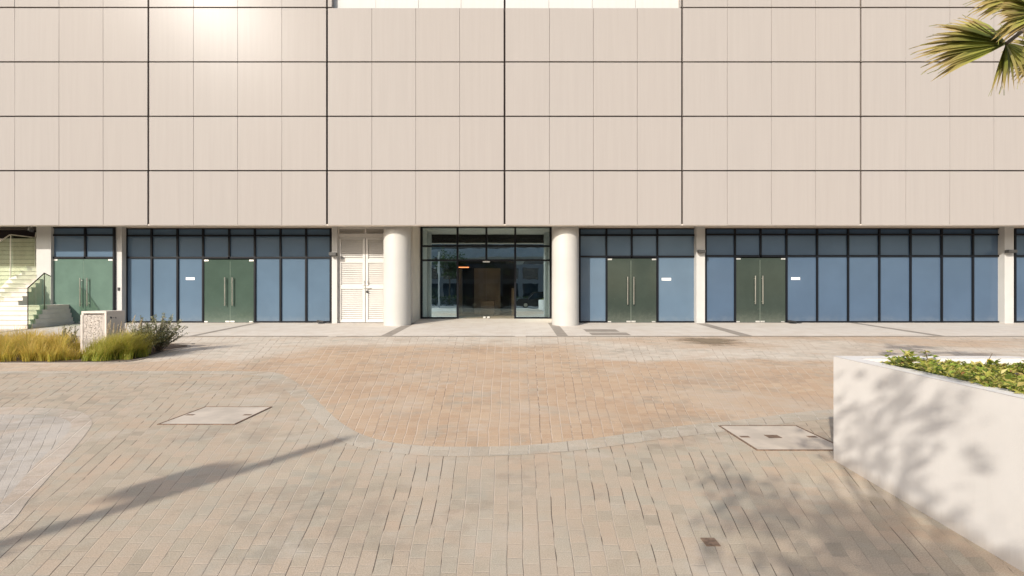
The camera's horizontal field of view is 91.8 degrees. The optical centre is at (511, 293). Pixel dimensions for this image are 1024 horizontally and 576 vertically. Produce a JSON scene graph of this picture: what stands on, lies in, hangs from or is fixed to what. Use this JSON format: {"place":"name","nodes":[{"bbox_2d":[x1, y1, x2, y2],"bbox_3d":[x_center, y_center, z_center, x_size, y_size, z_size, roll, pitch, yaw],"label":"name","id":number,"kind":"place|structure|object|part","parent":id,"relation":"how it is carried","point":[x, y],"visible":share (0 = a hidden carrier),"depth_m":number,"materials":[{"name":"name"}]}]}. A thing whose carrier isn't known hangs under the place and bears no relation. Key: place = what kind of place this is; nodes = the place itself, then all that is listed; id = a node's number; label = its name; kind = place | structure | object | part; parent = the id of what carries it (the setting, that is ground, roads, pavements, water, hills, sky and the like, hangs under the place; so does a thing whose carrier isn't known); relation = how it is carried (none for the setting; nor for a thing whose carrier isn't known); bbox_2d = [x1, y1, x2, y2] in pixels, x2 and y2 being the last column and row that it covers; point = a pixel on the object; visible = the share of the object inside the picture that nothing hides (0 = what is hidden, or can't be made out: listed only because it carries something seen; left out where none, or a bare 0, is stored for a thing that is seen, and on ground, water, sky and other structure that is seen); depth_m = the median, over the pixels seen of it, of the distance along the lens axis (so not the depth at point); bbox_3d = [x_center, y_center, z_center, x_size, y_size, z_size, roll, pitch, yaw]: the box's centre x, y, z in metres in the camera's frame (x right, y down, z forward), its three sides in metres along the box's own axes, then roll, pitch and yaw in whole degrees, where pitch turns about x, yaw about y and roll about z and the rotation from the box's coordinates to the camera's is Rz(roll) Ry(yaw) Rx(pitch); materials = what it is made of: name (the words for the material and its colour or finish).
{"place":"outdoors","nodes":[
{"label":"outdoors","id":0,"kind":"place"},
{"bbox_2d":[459,312,513,317],"bbox_3d":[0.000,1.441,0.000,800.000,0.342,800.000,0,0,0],"label":"ground","id":1,"kind":"structure","parent":0,"point":[473,315],"depth_m":29.12,"materials":[{"name":"grey stone"}]},
{"bbox_2d":[0,0,1023,325],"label":"office building","id":2,"kind":"structure","parent":1,"relation":"on","point":[556,162],"depth_m":21.60,"materials":[{"name":"beige stone"}]},
{"bbox_2d":[53,259,83,322],"bbox_3d":[-20.784,-0.127,23.201,1.429,2.996,0.154,0,0,0],"label":"glass door","id":3,"kind":"structure","parent":2,"relation":"in","point":[68,274],"depth_m":23.25,"materials":[{"name":"glass"}]},
{"bbox_2d":[84,259,112,310],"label":"glass door","id":4,"kind":"structure","parent":2,"relation":"in","point":[98,273],"depth_m":23.25,"materials":[{"name":"glass"}]},
{"bbox_2d":[204,260,229,321],"bbox_3d":[-14.024,-0.135,23.551,1.236,2.980,0.154,0,0,0],"label":"glass door","id":5,"kind":"structure","parent":2,"relation":"in","point":[216,272],"depth_m":23.60,"materials":[{"name":"glass"}]},
{"bbox_2d":[230,260,253,321],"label":"glass door","id":6,"kind":"structure","parent":2,"relation":"in","point":[241,271],"depth_m":23.60,"materials":[{"name":"glass"}]},
{"bbox_2d":[329,252,336,255],"bbox_3d":[-8.340,-1.857,23.159,0.335,0.161,0.278,0,0,0],"label":"wall light","id":7,"kind":"object","parent":2,"relation":"attached to","point":[332,253],"visible":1,"depth_m":23.02,"materials":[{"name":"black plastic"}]},
{"bbox_2d":[339,238,364,321],"bbox_3d":[-7.563,-0.643,23.505,1.218,3.981,0.080,0,0,0],"label":"louvre door","id":8,"kind":"structure","parent":2,"relation":"in","point":[352,262],"depth_m":23.50,"materials":[{"name":"metal"}]},
{"bbox_2d":[364,238,383,321],"bbox_3d":[-6.332,-0.643,23.470,1.334,3.981,0.149,0,0,0],"label":"louvre door","id":9,"kind":"structure","parent":2,"relation":"in","point":[374,250],"depth_m":23.50,"materials":[{"name":"metal"}]},
{"bbox_2d":[486,261,489,317],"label":"glass door","id":10,"kind":"structure","parent":2,"relation":"in","point":[486,261],"depth_m":25.60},
{"bbox_2d":[607,259,630,321],"bbox_3d":[5.104,-0.160,23.551,1.122,3.031,0.154,0,0,0],"label":"glass door","id":11,"kind":"structure","parent":2,"relation":"in","point":[618,270],"depth_m":23.60,"materials":[{"name":"glass"}]},
{"bbox_2d":[631,259,655,321],"bbox_3d":[6.264,-0.160,23.551,1.199,3.031,0.154,0,0,0],"label":"glass door","id":12,"kind":"structure","parent":2,"relation":"in","point":[643,271],"depth_m":23.60,"materials":[{"name":"glass"}]},
{"bbox_2d":[736,258,759,321],"bbox_3d":[11.232,-0.173,23.551,1.147,3.056,0.154,0,0,0],"label":"glass door","id":13,"kind":"structure","parent":2,"relation":"in","point":[747,269],"depth_m":23.60,"materials":[{"name":"glass"}]},
{"bbox_2d":[760,258,784,321],"bbox_3d":[12.406,-0.173,23.551,1.199,3.056,0.154,0,0,0],"label":"glass door","id":14,"kind":"structure","parent":2,"relation":"in","point":[772,270],"depth_m":23.60,"materials":[{"name":"glass"}]},
{"bbox_2d":[1005,250,1017,252],"bbox_3d":[23.274,-1.981,23.159,0.397,0.137,0.278,0,0,0],"label":"wall light","id":15,"kind":"object","parent":2,"relation":"attached to","point":[1011,251],"visible":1,"depth_m":23.02,"materials":[{"name":"black plastic"}]},
{"bbox_2d":[0,374,1023,575],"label":"plaza paving","id":16,"kind":"structure","parent":0,"point":[286,484],"depth_m":3.71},
{"bbox_2d":[0,414,71,502],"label":"pale paving","id":17,"kind":"structure","parent":16,"relation":"on","point":[28,443],"depth_m":5.37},
{"bbox_2d":[0,407,91,529],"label":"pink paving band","id":18,"kind":"object","parent":16,"relation":"on","point":[27,487],"visible":1,"depth_m":4.81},
{"bbox_2d":[157,407,270,424],"bbox_3d":[-3.860,1.595,6.530,0.950,0.008,0.950,0,0,0],"label":"manhole cover","id":19,"kind":"object","parent":16,"relation":"on","point":[218,415],"visible":1,"depth_m":6.44,"materials":[{"name":"metal"}]},
{"bbox_2d":[0,371,832,455],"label":"curved paving band","id":20,"kind":"object","parent":16,"relation":"on","point":[319,413],"visible":0.9,"depth_m":5.71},
{"bbox_2d":[701,538,720,545],"bbox_3d":[1.277,1.597,3.193,0.090,0.005,0.100,0,0,0],"label":"drain cap","id":21,"kind":"object","parent":16,"relation":"on","point":[710,541],"visible":1,"depth_m":3.18,"materials":[{"name":"metal"}]},
{"bbox_2d":[718,425,832,450],"bbox_3d":[2.970,1.595,5.530,0.950,0.008,0.950,0,0,0],"label":"manhole cover","id":22,"kind":"object","parent":16,"relation":"on","point":[776,438],"visible":0.89,"depth_m":5.46,"materials":[{"name":"concrete"}]},
{"bbox_2d":[833,356,1023,571],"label":"planter","id":23,"kind":"object","parent":16,"relation":"on","point":[948,452],"visible":0.86,"depth_m":3.49,"materials":[{"name":"concrete"}]},
{"bbox_2d":[917,350,931,359],"bbox_3d":[3.753,0.624,4.495,0.126,0.234,0.108,0,0,0],"label":"leafy sprig","id":24,"kind":"object","parent":23,"relation":"on","point":[926,354],"visible":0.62,"depth_m":4.50,"materials":[{"name":"green plant"}]},
{"bbox_2d":[880,349,1023,393],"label":"ground cover","id":25,"kind":"object","parent":23,"relation":"on","point":[992,373],"visible":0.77,"depth_m":3.81,"materials":[{"name":"green plant"}]},
{"bbox_2d":[910,0,1023,95],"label":"fan palm","id":26,"kind":"object","parent":16,"relation":"on","point":[969,41],"visible":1,"depth_m":4.96,"materials":[{"name":"green plant"}]},
{"bbox_2d":[0,336,1023,446],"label":"tan paving","id":27,"kind":"structure","parent":0,"point":[464,391],"depth_m":9.83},
{"bbox_2d":[5,343,186,361],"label":"planting soil","id":28,"kind":"structure","parent":27,"relation":"on","point":[172,346],"depth_m":12.17,"materials":[{"name":"brown soil"}]},
{"bbox_2d":[59,325,78,347],"bbox_3d":[-13.012,1.251,14.635,0.514,0.711,0.449,0,0,37],"label":"shrub","id":29,"kind":"object","parent":28,"relation":"on","point":[64,331],"visible":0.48,"depth_m":14.57,"materials":[{"name":"green plant"}]},
{"bbox_2d":[0,324,139,361],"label":"golden grass","id":30,"kind":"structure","parent":28,"relation":"on","point":[28,346],"depth_m":12.15,"materials":[{"name":"plant"}]},
{"bbox_2d":[80,310,124,352],"bbox_3d":[-10.958,1.027,13.243,0.660,1.146,0.754,0,0,0],"label":"trash bin","id":31,"kind":"object","parent":28,"relation":"on","point":[95,323],"visible":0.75,"depth_m":13.00,"materials":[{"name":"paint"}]},
{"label":"perforated door","id":32,"kind":"part","parent":31,"relation":"part of","materials":[{"name":"paint"}]},
{"bbox_2d":[74,315,165,361],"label":"fountain grass","id":33,"kind":"object","parent":28,"relation":"on","point":[120,347],"depth_m":12.05,"materials":[{"name":"green plant"}]},
{"bbox_2d":[122,315,164,349],"bbox_3d":[-9.726,1.077,13.086,1.029,1.058,0.904,0,0,-40],"label":"shrub","id":34,"kind":"object","parent":28,"relation":"on","point":[146,329],"visible":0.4,"depth_m":13.07,"materials":[{"name":"green plant"}]},
{"bbox_2d":[147,313,189,351],"bbox_3d":[-9.513,1.055,13.723,0.943,1.103,0.967,0,0,0],"label":"shrub","id":35,"kind":"object","parent":28,"relation":"on","point":[168,335],"visible":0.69,"depth_m":13.66,"materials":[{"name":"green plant"}]},
{"bbox_2d":[0,343,194,363],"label":"bed kerb","id":36,"kind":"structure","parent":27,"relation":"on","point":[188,346],"depth_m":11.45,"materials":[{"name":"beige concrete"}]},
{"bbox_2d":[680,338,731,343],"bbox_3d":[6.850,1.588,16.550,4.100,0.001,3.900,0,0,0],"label":"dirt stain","id":37,"kind":"object","parent":27,"relation":"on","point":[711,340],"visible":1,"depth_m":16.89,"materials":[{"name":"brown"}]},
{"bbox_2d":[0,318,1023,335],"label":"pavement","id":38,"kind":"structure","parent":0,"point":[482,327],"depth_m":21.19,"materials":[{"name":"beige stone"}]},
{"bbox_2d":[0,238,34,266],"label":"stone wall","id":39,"kind":"structure","parent":38,"relation":"on","point":[22,252],"depth_m":24.40,"materials":[{"name":"beige stone"}]},
{"bbox_2d":[0,267,73,328],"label":"staircase","id":40,"kind":"structure","parent":38,"relation":"on","point":[13,301],"depth_m":22.40,"materials":[{"name":"concrete"}]},
{"bbox_2d":[10,232,35,277],"bbox_3d":[-23.104,-1.855,23.476,0.074,2.222,1.029,0,0,15],"label":"glass balustrade","id":41,"kind":"object","parent":40,"relation":"on","point":[10,248],"visible":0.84,"depth_m":23.26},
{"bbox_2d":[27,273,50,328],"bbox_3d":[-20.643,0.274,21.657,0.068,2.435,1.477,0,0,-14],"label":"glass balustrade","id":42,"kind":"object","parent":40,"relation":"on","point":[44,294],"visible":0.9,"depth_m":21.45,"materials":[{"name":"glass"}]},
{"bbox_2d":[0,323,77,332],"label":"paving strip","id":43,"kind":"object","parent":38,"relation":"on","point":[41,327],"depth_m":21.53,"materials":[{"name":"beige stone"}]},
{"bbox_2d":[191,323,255,335],"bbox_3d":[-12.075,1.479,21.110,0.250,0.215,4.780,0,0,0],"label":"paving strip","id":44,"kind":"object","parent":38,"relation":"on","point":[223,329],"visible":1,"depth_m":20.79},
{"bbox_2d":[382,323,414,335],"bbox_3d":[-4.750,1.479,21.110,0.400,0.215,4.780,0,0,0],"label":"paving strip","id":45,"kind":"object","parent":38,"relation":"on","point":[396,330],"visible":0.8,"depth_m":20.44,"materials":[{"name":"beige stone"}]},
{"bbox_2d":[548,323,567,335],"bbox_3d":[1.910,1.479,21.110,0.420,0.215,4.780,0,0,0],"label":"paving strip","id":46,"kind":"object","parent":38,"relation":"on","point":[558,330],"visible":0.8,"depth_m":20.44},
{"bbox_2d":[584,329,618,331],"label":"paving slab","id":47,"kind":"structure","parent":38,"relation":"on","point":[600,330],"depth_m":20.44,"materials":[{"name":"beige stone"}]},
{"bbox_2d":[590,333,629,334],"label":"paving slab","id":48,"kind":"structure","parent":38,"relation":"on","point":[609,334],"depth_m":19.14,"materials":[{"name":"beige concrete"}]},
{"bbox_2d":[696,323,751,335],"bbox_3d":[8.860,1.479,21.110,0.480,0.215,4.780,0,0,0],"label":"paving strip","id":49,"kind":"object","parent":38,"relation":"on","point":[724,329],"visible":1,"depth_m":20.79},
{"bbox_2d":[854,323,941,335],"bbox_3d":[16.175,1.479,21.110,0.350,0.215,4.780,0,0,0],"label":"paving strip","id":50,"kind":"object","parent":38,"relation":"on","point":[899,329],"visible":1,"depth_m":20.79,"materials":[{"name":"beige stone"}]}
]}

